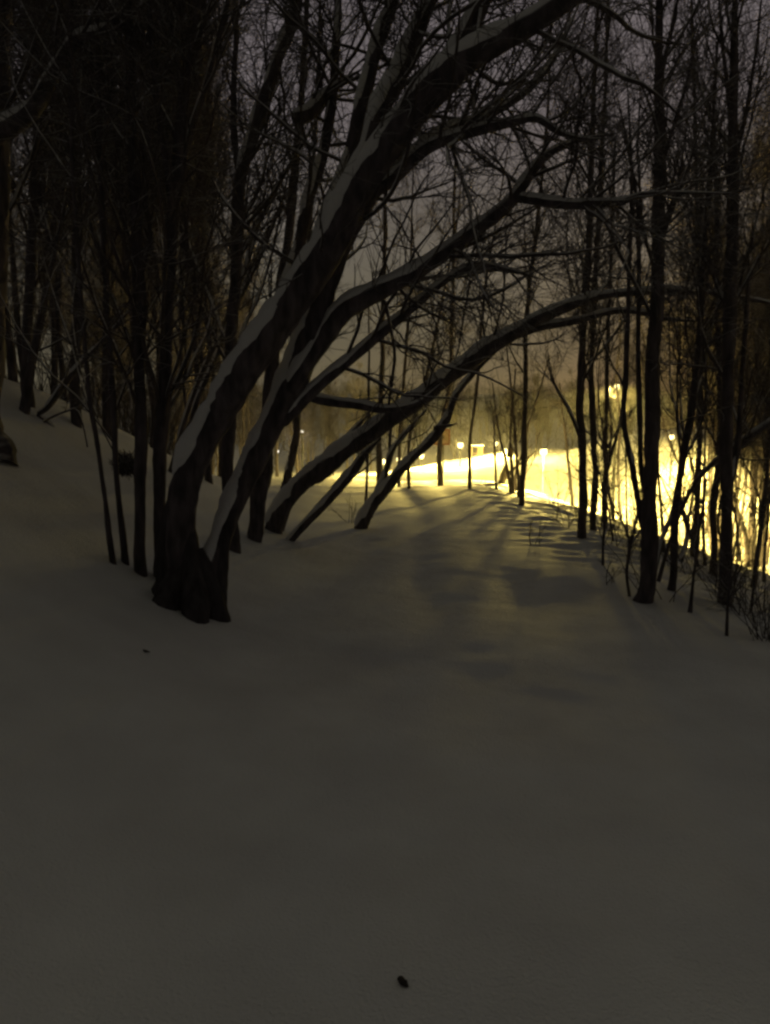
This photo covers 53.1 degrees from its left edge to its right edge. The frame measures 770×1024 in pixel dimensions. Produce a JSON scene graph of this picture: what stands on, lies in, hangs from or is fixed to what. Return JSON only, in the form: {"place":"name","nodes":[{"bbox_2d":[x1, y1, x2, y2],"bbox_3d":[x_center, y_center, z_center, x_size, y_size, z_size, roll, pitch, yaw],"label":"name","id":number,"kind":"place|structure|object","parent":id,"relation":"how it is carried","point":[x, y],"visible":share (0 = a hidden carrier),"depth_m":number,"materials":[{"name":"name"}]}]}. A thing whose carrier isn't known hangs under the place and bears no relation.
{"place":"outdoors","nodes":[
{"label":"outdoors","id":0,"kind":"place"},
{"bbox_2d":[108,449,133,479],"bbox_3d":[-2.214,-0.405,6.603,0.302,0.274,0.299,0,7,0],"label":"witches broom","id":1,"kind":"object","parent":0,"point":[126,463],"visible":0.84,"depth_m":6.53,"materials":[{"name":"black plant"}]},
{"bbox_2d":[0,378,769,1023],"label":"snow ground","id":2,"kind":"structure","parent":0,"point":[108,724],"depth_m":4.44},
{"bbox_2d":[5,298,18,382],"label":"bare tree","id":3,"kind":"object","parent":2,"relation":"on","point":[12,373],"visible":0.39,"depth_m":9.14,"materials":[{"name":"brown plant"}]},
{"bbox_2d":[9,22,62,368],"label":"bare tree","id":4,"kind":"object","parent":2,"relation":"on","point":[14,266],"visible":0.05,"depth_m":11.71,"materials":[{"name":"brown plant"}]},
{"bbox_2d":[8,221,69,382],"bbox_3d":[-4.898,-2.621,9.813,2.049,2.084,1.257,-6,9,-39],"label":"shrub","id":5,"kind":"object","parent":2,"relation":"on","point":[21,315],"visible":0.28,"depth_m":10.01,"materials":[{"name":"brown plant"}]},
{"bbox_2d":[10,1,91,394],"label":"bare tree","id":6,"kind":"object","parent":2,"relation":"on","point":[54,367],"visible":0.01,"depth_m":11.30,"materials":[{"name":"brown plant"}]},
{"bbox_2d":[7,149,109,346],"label":"bare tree","id":7,"kind":"object","parent":2,"relation":"on","point":[45,328],"visible":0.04,"depth_m":19.53,"materials":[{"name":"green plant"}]},
{"bbox_2d":[6,144,126,414],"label":"bare tree","id":8,"kind":"object","parent":2,"relation":"on","point":[26,397],"visible":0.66,"depth_m":7.65,"materials":[{"name":"brown plant"}]},
{"bbox_2d":[10,1,123,402],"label":"bare tree","id":9,"kind":"object","parent":2,"relation":"on","point":[59,345],"visible":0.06,"depth_m":10.33,"materials":[{"name":"brown plant"}]},
{"bbox_2d":[42,389,93,446],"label":"bank shrub","id":10,"kind":"object","parent":2,"relation":"on","point":[61,412],"visible":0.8,"depth_m":7.85,"materials":[{"name":"brown plant"}]},
{"bbox_2d":[8,251,154,394],"bbox_3d":[-4.446,-2.619,10.865,2.220,2.087,1.518,-6,9,-39],"label":"shrub","id":11,"kind":"object","parent":2,"relation":"on","point":[42,388],"visible":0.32,"depth_m":10.54,"materials":[{"name":"brown plant"}]},
{"bbox_2d":[0,0,162,564],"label":"bare tree","id":12,"kind":"object","parent":2,"relation":"on","point":[88,397],"visible":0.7,"depth_m":5.45,"materials":[{"name":"brown plant"}]},
{"bbox_2d":[9,0,155,407],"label":"bare tree","id":13,"kind":"object","parent":2,"relation":"on","point":[31,279],"visible":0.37,"depth_m":7.89,"materials":[{"name":"brown plant"}]},
{"bbox_2d":[8,142,157,409],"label":"bare tree","id":14,"kind":"object","parent":2,"relation":"on","point":[65,252],"visible":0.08,"depth_m":13.90,"materials":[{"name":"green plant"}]},
{"bbox_2d":[36,290,130,426],"bbox_3d":[-3.046,-1.588,7.913,1.047,1.455,0.743,-4,8,-32],"label":"bank shrub","id":15,"kind":"object","parent":2,"relation":"on","point":[57,393],"visible":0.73,"depth_m":7.85,"materials":[{"name":"brown plant"}]},
{"bbox_2d":[10,0,158,437],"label":"bare tree","id":16,"kind":"object","parent":2,"relation":"on","point":[106,419],"visible":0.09,"depth_m":9.15,"materials":[{"name":"brown plant"}]},
{"bbox_2d":[12,282,159,418],"bbox_3d":[-4.407,-2.423,12.216,2.329,2.458,2.358,-5,9,-37],"label":"shrub","id":17,"kind":"object","parent":2,"relation":"on","point":[124,364],"visible":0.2,"depth_m":11.90,"materials":[{"name":"brown plant"}]},
{"bbox_2d":[8,0,172,427],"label":"bare tree","id":18,"kind":"object","parent":2,"relation":"on","point":[74,385],"visible":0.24,"depth_m":8.24,"materials":[{"name":"brown plant"}]},
{"bbox_2d":[0,0,182,464],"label":"edge tree","id":19,"kind":"object","parent":2,"relation":"on","point":[8,450],"visible":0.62,"depth_m":5.84,"materials":[{"name":"brown plant"}]},
{"bbox_2d":[35,293,178,436],"bbox_3d":[-3.881,-2.039,11.078,1.228,2.051,2.226,4,8,31],"label":"shrub","id":20,"kind":"object","parent":2,"relation":"on","point":[126,408],"visible":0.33,"depth_m":11.13,"materials":[{"name":"brown plant"}]},
{"bbox_2d":[61,278,155,421],"bbox_3d":[-4.747,-2.552,13.358,1.815,3.012,3.678,-3,8,-23],"label":"shrub","id":21,"kind":"object","parent":2,"relation":"on","point":[99,356],"visible":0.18,"depth_m":12.92,"materials":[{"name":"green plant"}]},
{"bbox_2d":[62,239,155,417],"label":"bare tree","id":22,"kind":"object","parent":2,"relation":"on","point":[97,331],"visible":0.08,"depth_m":24.90,"materials":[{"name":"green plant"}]},
{"bbox_2d":[37,296,187,432],"bbox_3d":[-4.239,-2.190,12.216,2.334,2.352,2.542,0,7,0],"label":"shrub","id":23,"kind":"object","parent":2,"relation":"on","point":[129,399],"visible":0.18,"depth_m":12.14,"materials":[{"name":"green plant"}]},
{"bbox_2d":[0,0,242,564],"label":"bare tree","id":24,"kind":"object","parent":2,"relation":"on","point":[114,404],"visible":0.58,"depth_m":5.55,"materials":[{"name":"brown plant"}]},
{"bbox_2d":[16,0,229,447],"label":"bare tree","id":25,"kind":"object","parent":2,"relation":"on","point":[155,400],"visible":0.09,"depth_m":10.12,"materials":[{"name":"brown plant"}]},
{"bbox_2d":[26,8,226,358],"bbox_3d":[-4.171,-4.629,13.588,2.824,8.334,3.815,1,7,11],"label":"bare tree","id":26,"kind":"object","parent":2,"relation":"on","point":[128,247],"visible":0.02,"depth_m":13.39,"materials":[{"name":"brown plant"}]},
{"bbox_2d":[0,0,299,576],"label":"bare tree","id":27,"kind":"object","parent":2,"relation":"on","point":[138,392],"visible":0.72,"depth_m":5.36,"materials":[{"name":"brown plant"}]},
{"bbox_2d":[10,0,301,416],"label":"bare tree","id":28,"kind":"object","parent":2,"relation":"on","point":[151,393],"visible":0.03,"depth_m":12.40,"materials":[{"name":"brown plant"}]},
{"bbox_2d":[0,0,317,576],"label":"bare tree","id":29,"kind":"object","parent":2,"relation":"on","point":[166,388],"visible":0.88,"depth_m":5.40,"materials":[{"name":"brown plant"}]},
{"bbox_2d":[47,0,278,427],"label":"bare tree","id":30,"kind":"object","parent":2,"relation":"on","point":[221,165],"visible":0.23,"depth_m":9.21,"materials":[{"name":"brown plant"}]},
{"bbox_2d":[88,0,280,483],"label":"bare tree","id":31,"kind":"object","parent":2,"relation":"on","point":[208,477],"visible":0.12,"depth_m":9.84,"materials":[{"name":"brown plant"}]},
{"bbox_2d":[99,175,276,423],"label":"bare tree","id":32,"kind":"object","parent":2,"relation":"on","point":[154,340],"visible":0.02,"depth_m":20.62,"materials":[{"name":"brown plant"}]},
{"bbox_2d":[117,4,259,401],"bbox_3d":[-3.148,-5.593,10.956,2.675,10.648,3.056,-2,8,0],"label":"bare tree","id":33,"kind":"object","parent":2,"relation":"on","point":[204,397],"visible":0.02,"depth_m":11.49,"materials":[{"name":"brown plant"}]},
{"bbox_2d":[137,3,247,466],"bbox_3d":[-3.536,-6.654,12.756,2.461,12.947,3.236,2,7,18],"label":"bare tree","id":34,"kind":"object","parent":2,"relation":"on","point":[220,445],"visible":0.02,"depth_m":13.31,"materials":[{"name":"brown plant"}]},
{"bbox_2d":[127,206,264,413],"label":"bare tree","id":35,"kind":"object","parent":2,"relation":"on","point":[189,378],"visible":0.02,"depth_m":28.32,"materials":[{"name":"brown plant"}]},
{"bbox_2d":[141,10,261,476],"bbox_3d":[-4.204,-7.107,15.617,3.509,13.971,4.009,4,10,31],"label":"bare tree","id":36,"kind":"object","parent":2,"relation":"on","point":[219,467],"visible":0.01,"depth_m":16.29,"materials":[{"name":"brown plant"}]},
{"bbox_2d":[104,0,378,553],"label":"bare tree","id":37,"kind":"object","parent":2,"relation":"on","point":[229,435],"visible":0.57,"depth_m":7.30,"materials":[{"name":"brown plant"}]},
{"bbox_2d":[168,129,324,472],"bbox_3d":[-1.583,-2.463,9.389,2.582,4.381,1.674,7,10,44],"label":"bare tree","id":38,"kind":"object","parent":2,"relation":"on","point":[184,420],"visible":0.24,"depth_m":9.46,"materials":[{"name":"brown plant"}]},
{"bbox_2d":[238,381,262,451],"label":"bare tree","id":39,"kind":"object","parent":2,"relation":"on","point":[252,392],"visible":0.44,"depth_m":43.58,"materials":[{"name":"brown plant"}]},
{"bbox_2d":[159,94,342,425],"bbox_3d":[-1.454,-2.429,8.622,2.251,4.566,1.756,0,7,0],"label":"bare tree","id":40,"kind":"object","parent":2,"relation":"on","point":[197,398],"visible":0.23,"depth_m":8.75,"materials":[{"name":"brown plant"}]},
{"bbox_2d":[194,0,373,542],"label":"bare tree","id":41,"kind":"object","parent":2,"relation":"on","point":[258,498],"visible":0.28,"depth_m":8.22,"materials":[{"name":"brown plant"}]},
{"bbox_2d":[282,405,311,470],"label":"bare tree","id":42,"kind":"object","parent":2,"relation":"on","point":[300,442],"visible":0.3,"depth_m":45.07,"materials":[{"name":"brown plant"}]},
{"bbox_2d":[241,0,378,488],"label":"bare tree","id":43,"kind":"object","parent":2,"relation":"on","point":[289,465],"visible":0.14,"depth_m":13.23,"materials":[{"name":"brown plant"}]},
{"bbox_2d":[303,402,324,459],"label":"bare tree","id":44,"kind":"object","parent":2,"relation":"on","point":[314,411],"visible":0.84,"depth_m":60.58,"materials":[{"name":"brown plant"}]},
{"bbox_2d":[317,366,341,475],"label":"bare tree","id":45,"kind":"object","parent":2,"relation":"on","point":[328,437],"visible":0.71,"depth_m":57.30,"materials":[{"name":"brown plant"}]},
{"bbox_2d":[335,372,356,468],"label":"bare tree","id":46,"kind":"object","parent":2,"relation":"on","point":[346,427],"visible":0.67,"depth_m":99.02,"materials":[{"name":"brown plant"}]},
{"bbox_2d":[347,361,370,459],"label":"bare tree","id":47,"kind":"object","parent":2,"relation":"on","point":[355,385],"visible":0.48,"depth_m":90.96,"materials":[{"name":"brown plant"}]},
{"bbox_2d":[33,368,694,452],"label":"wood","id":48,"kind":"object","parent":2,"relation":"on","point":[469,414],"visible":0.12,"depth_m":160.22,"materials":[{"name":"brown plant"}]},
{"bbox_2d":[151,0,769,623],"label":"leaning tree","id":49,"kind":"object","parent":2,"relation":"on","point":[307,312],"visible":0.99,"depth_m":5.16,"materials":[{"name":"brown plant"}]},
{"bbox_2d":[482,396,509,489],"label":"bare tree","id":50,"kind":"object","parent":2,"relation":"on","point":[495,444],"visible":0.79,"depth_m":17.54,"materials":[{"name":"brown plant"}]},
{"bbox_2d":[470,370,527,492],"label":"bare tree","id":51,"kind":"object","parent":2,"relation":"on","point":[505,458],"visible":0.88,"depth_m":16.88,"materials":[{"name":"brown plant"}]},
{"bbox_2d":[490,342,539,496],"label":"bare tree","id":52,"kind":"object","parent":2,"relation":"on","point":[513,420],"visible":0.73,"depth_m":15.90,"materials":[{"name":"brown plant"}]},
{"bbox_2d":[265,212,769,540],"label":"arching tree","id":53,"kind":"object","parent":2,"relation":"on","point":[332,458],"visible":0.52,"depth_m":8.87,"materials":[{"name":"brown plant"}]},
{"bbox_2d":[494,369,540,492],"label":"bare tree","id":54,"kind":"object","parent":2,"relation":"on","point":[511,469],"visible":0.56,"depth_m":16.88,"materials":[{"name":"brown plant"}]},
{"bbox_2d":[464,3,590,505],"bbox_3d":[2.632,-4.621,13.419,2.064,9.571,1.560,-5,9,-36],"label":"bare tree","id":55,"kind":"object","parent":2,"relation":"on","point":[523,446],"visible":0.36,"depth_m":13.63,"materials":[{"name":"brown plant"}]},
{"bbox_2d":[498,328,572,490],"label":"bare tree","id":56,"kind":"object","parent":2,"relation":"on","point":[530,446],"visible":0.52,"depth_m":18.83,"materials":[{"name":"brown plant"}]},
{"bbox_2d":[527,362,548,455],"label":"bare tree","id":57,"kind":"object","parent":2,"relation":"on","point":[542,395],"visible":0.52,"depth_m":94.75,"materials":[{"name":"brown plant"}]},
{"bbox_2d":[537,355,587,505],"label":"bare tree","id":58,"kind":"object","parent":2,"relation":"on","point":[564,424],"visible":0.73,"depth_m":20.09,"materials":[{"name":"brown plant"}]},
{"bbox_2d":[504,0,674,538],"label":"bare tree","id":59,"kind":"object","parent":2,"relation":"on","point":[583,371],"visible":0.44,"depth_m":9.91,"materials":[{"name":"brown plant"}]},
{"bbox_2d":[530,0,652,530],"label":"bare tree","id":60,"kind":"object","parent":2,"relation":"on","point":[592,414],"visible":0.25,"depth_m":10.69,"materials":[{"name":"brown plant"}]},
{"bbox_2d":[577,449,626,565],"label":"bare tree","id":61,"kind":"object","parent":2,"relation":"on","point":[604,524],"visible":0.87,"depth_m":8.27,"materials":[{"name":"brown plant"}]},
{"bbox_2d":[521,79,683,535],"bbox_3d":[3.570,-2.695,11.889,2.624,7.846,2.878,0,7,0],"label":"bare tree","id":62,"kind":"object","parent":2,"relation":"on","point":[606,383],"visible":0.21,"depth_m":11.97,"materials":[{"name":"brown plant"}]},
{"bbox_2d":[571,400,637,540],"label":"bare tree","id":63,"kind":"object","parent":2,"relation":"on","point":[608,467],"visible":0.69,"depth_m":10.31,"materials":[{"name":"brown plant"}]},
{"bbox_2d":[596,297,622,517],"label":"bare tree","id":64,"kind":"object","parent":2,"relation":"on","point":[611,430],"visible":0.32,"depth_m":14.47,"materials":[{"name":"brown plant"}]},
{"bbox_2d":[609,281,628,518],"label":"bare tree","id":65,"kind":"object","parent":2,"relation":"on","point":[618,474],"visible":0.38,"depth_m":35.26,"materials":[{"name":"brown plant"}]},
{"bbox_2d":[595,301,645,535],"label":"bare tree","id":66,"kind":"object","parent":2,"relation":"on","point":[626,412],"visible":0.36,"depth_m":11.31,"materials":[{"name":"brown plant"}]},
{"bbox_2d":[547,394,713,596],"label":"bare tree","id":67,"kind":"object","parent":2,"relation":"on","point":[631,539],"visible":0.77,"depth_m":6.88,"materials":[{"name":"brown plant"}]},
{"bbox_2d":[621,337,672,551],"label":"bare tree","id":68,"kind":"object","parent":2,"relation":"on","point":[659,483],"visible":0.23,"depth_m":10.12,"materials":[{"name":"brown plant"}]},
{"bbox_2d":[538,0,769,603],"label":"bare tree","id":69,"kind":"object","parent":2,"relation":"on","point":[649,530],"visible":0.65,"depth_m":6.45,"materials":[{"name":"brown plant"}]},
{"bbox_2d":[605,157,722,461],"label":"bare tree","id":70,"kind":"object","parent":2,"relation":"on","point":[642,333],"visible":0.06,"depth_m":29.94,"materials":[{"name":"brown plant"}]},
{"bbox_2d":[595,517,736,601],"bbox_3d":[2.545,0.416,6.984,1.178,0.821,0.678,3,8,26],"label":"shrub","id":71,"kind":"object","parent":2,"relation":"on","point":[667,561],"visible":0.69,"depth_m":6.86,"materials":[{"name":"brown plant"}]},
{"bbox_2d":[597,0,769,590],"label":"bare tree","id":72,"kind":"object","parent":2,"relation":"on","point":[685,448],"visible":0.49,"depth_m":7.01,"materials":[{"name":"brown plant"}]},
{"bbox_2d":[658,351,714,567],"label":"bare tree","id":73,"kind":"object","parent":2,"relation":"on","point":[690,453],"visible":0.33,"depth_m":9.40,"materials":[{"name":"brown plant"}]},
{"bbox_2d":[631,211,745,529],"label":"bare tree","id":74,"kind":"object","parent":2,"relation":"on","point":[684,375],"visible":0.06,"depth_m":29.92,"materials":[{"name":"brown plant"}]},
{"bbox_2d":[618,255,766,539],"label":"bare tree","id":75,"kind":"object","parent":2,"relation":"on","point":[672,430],"visible":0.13,"depth_m":22.08,"materials":[{"name":"brown plant"}]},
{"bbox_2d":[616,0,769,556],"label":"bare tree","id":76,"kind":"object","parent":2,"relation":"on","point":[696,470],"visible":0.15,"depth_m":9.77,"materials":[{"name":"brown plant"}]},
{"bbox_2d":[620,2,769,472],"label":"bare tree","id":77,"kind":"object","parent":2,"relation":"on","point":[668,260],"visible":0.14,"depth_m":12.80,"materials":[{"name":"brown plant"}]},
{"bbox_2d":[678,315,716,565],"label":"bare tree","id":78,"kind":"object","parent":2,"relation":"on","point":[703,542],"visible":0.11,"depth_m":9.62,"materials":[{"name":"brown plant"}]},
{"bbox_2d":[627,0,769,604],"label":"bare tree","id":79,"kind":"object","parent":2,"relation":"on","point":[728,458],"visible":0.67,"depth_m":6.71,"materials":[{"name":"brown plant"}]},
{"bbox_2d":[676,478,726,612],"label":"bare tree","id":80,"kind":"object","parent":2,"relation":"on","point":[696,555],"visible":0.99,"depth_m":6.44,"materials":[{"name":"brown plant"}]},
{"bbox_2d":[634,2,769,574],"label":"bare tree","id":81,"kind":"object","parent":2,"relation":"on","point":[712,514],"visible":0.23,"depth_m":8.75,"materials":[{"name":"brown plant"}]},
{"bbox_2d":[657,373,769,581],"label":"leaning tree","id":82,"kind":"object","parent":2,"relation":"on","point":[750,435],"visible":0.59,"depth_m":7.55,"materials":[{"name":"brown plant"}]},
{"bbox_2d":[661,254,769,568],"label":"bare tree","id":83,"kind":"object","parent":2,"relation":"on","point":[754,531],"visible":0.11,"depth_m":16.66,"materials":[{"name":"brown plant"}]},
{"bbox_2d":[665,203,769,588],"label":"bare tree","id":84,"kind":"object","parent":2,"relation":"on","point":[766,465],"visible":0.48,"depth_m":8.69,"materials":[{"name":"brown plant"}]},
{"bbox_2d":[686,419,759,541],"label":"bare tree","id":85,"kind":"object","parent":2,"relation":"on","point":[718,526],"visible":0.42,"depth_m":9.03,"materials":[{"name":"brown plant"}]},
{"bbox_2d":[681,77,769,546],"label":"bare tree","id":86,"kind":"object","parent":2,"relation":"on","point":[758,118],"visible":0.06,"depth_m":22.77,"materials":[{"name":"brown plant"}]},
{"bbox_2d":[682,514,769,615],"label":"shrub","id":87,"kind":"object","parent":2,"relation":"on","point":[721,588],"visible":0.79,"depth_m":6.68,"materials":[{"name":"brown plant"}]},
{"bbox_2d":[703,553,769,641],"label":"shrub","id":88,"kind":"object","parent":2,"relation":"on","point":[753,616],"visible":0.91,"depth_m":5.81,"materials":[{"name":"brown plant"}]},
{"bbox_2d":[710,484,764,635],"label":"bare tree","id":89,"kind":"object","parent":2,"relation":"on","point":[730,572],"visible":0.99,"depth_m":5.67,"materials":[{"name":"brown plant"}]},
{"bbox_2d":[710,324,765,538],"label":"bare tree","id":90,"kind":"object","parent":2,"relation":"on","point":[759,454],"visible":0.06,"depth_m":18.16,"materials":[{"name":"brown plant"}]},
{"bbox_2d":[715,563,769,639],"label":"shrub","id":91,"kind":"object","parent":2,"relation":"on","point":[757,615],"visible":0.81,"depth_m":5.85,"materials":[{"name":"brown plant"}]},
{"bbox_2d":[718,129,769,566],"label":"bare tree","id":92,"kind":"object","parent":2,"relation":"on","point":[739,515],"visible":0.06,"depth_m":20.15,"materials":[{"name":"brown plant"}]},
{"bbox_2d":[720,478,769,610],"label":"bare tree","id":93,"kind":"object","parent":2,"relation":"on","point":[752,506],"visible":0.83,"depth_m":6.73,"materials":[{"name":"brown plant"}]},
{"bbox_2d":[725,9,769,362],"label":"bare tree","id":94,"kind":"object","parent":2,"relation":"on","point":[763,207],"visible":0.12,"depth_m":16.74,"materials":[{"name":"brown plant"}]},
{"bbox_2d":[747,213,769,581],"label":"bare tree","id":95,"kind":"object","parent":2,"relation":"on","point":[766,537],"visible":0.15,"depth_m":9.69,"materials":[{"name":"brown plant"}]},
{"bbox_2d":[5,0,769,393],"label":"sky","id":96,"kind":"structure","parent":0,"point":[341,343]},
{"bbox_2d":[60,480,769,1023],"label":"path","id":97,"kind":"structure","parent":0,"point":[470,756],"depth_m":3.13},
{"bbox_2d":[351,308,378,501],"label":"bare tree","id":98,"kind":"object","parent":97,"relation":"on","point":[367,468],"visible":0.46,"depth_m":14.28,"materials":[{"name":"brown plant"}]},
{"bbox_2d":[347,72,431,482],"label":"bare tree","id":99,"kind":"object","parent":97,"relation":"on","point":[379,464],"visible":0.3,"depth_m":17.60,"materials":[{"name":"brown plant"}]},
{"bbox_2d":[355,150,442,486],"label":"bare tree","id":100,"kind":"object","parent":97,"relation":"on","point":[403,391],"visible":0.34,"depth_m":17.84,"materials":[{"name":"brown plant"}]},
{"bbox_2d":[354,319,523,528],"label":"forked tree","id":101,"kind":"object","parent":97,"relation":"on","point":[386,483],"visible":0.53,"depth_m":10.84,"materials":[{"name":"brown plant"}]},
{"bbox_2d":[407,94,479,485],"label":"bare tree","id":102,"kind":"object","parent":97,"relation":"on","point":[440,479],"visible":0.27,"depth_m":18.07,"materials":[{"name":"brown plant"}]},
{"bbox_2d":[398,155,491,488],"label":"bare tree","id":103,"kind":"object","parent":97,"relation":"on","point":[408,442],"visible":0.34,"depth_m":16.98,"materials":[{"name":"brown plant"}]},
{"bbox_2d":[458,126,518,488],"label":"bare tree","id":104,"kind":"object","parent":97,"relation":"on","point":[469,486],"visible":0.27,"depth_m":16.79,"materials":[{"name":"brown plant"}]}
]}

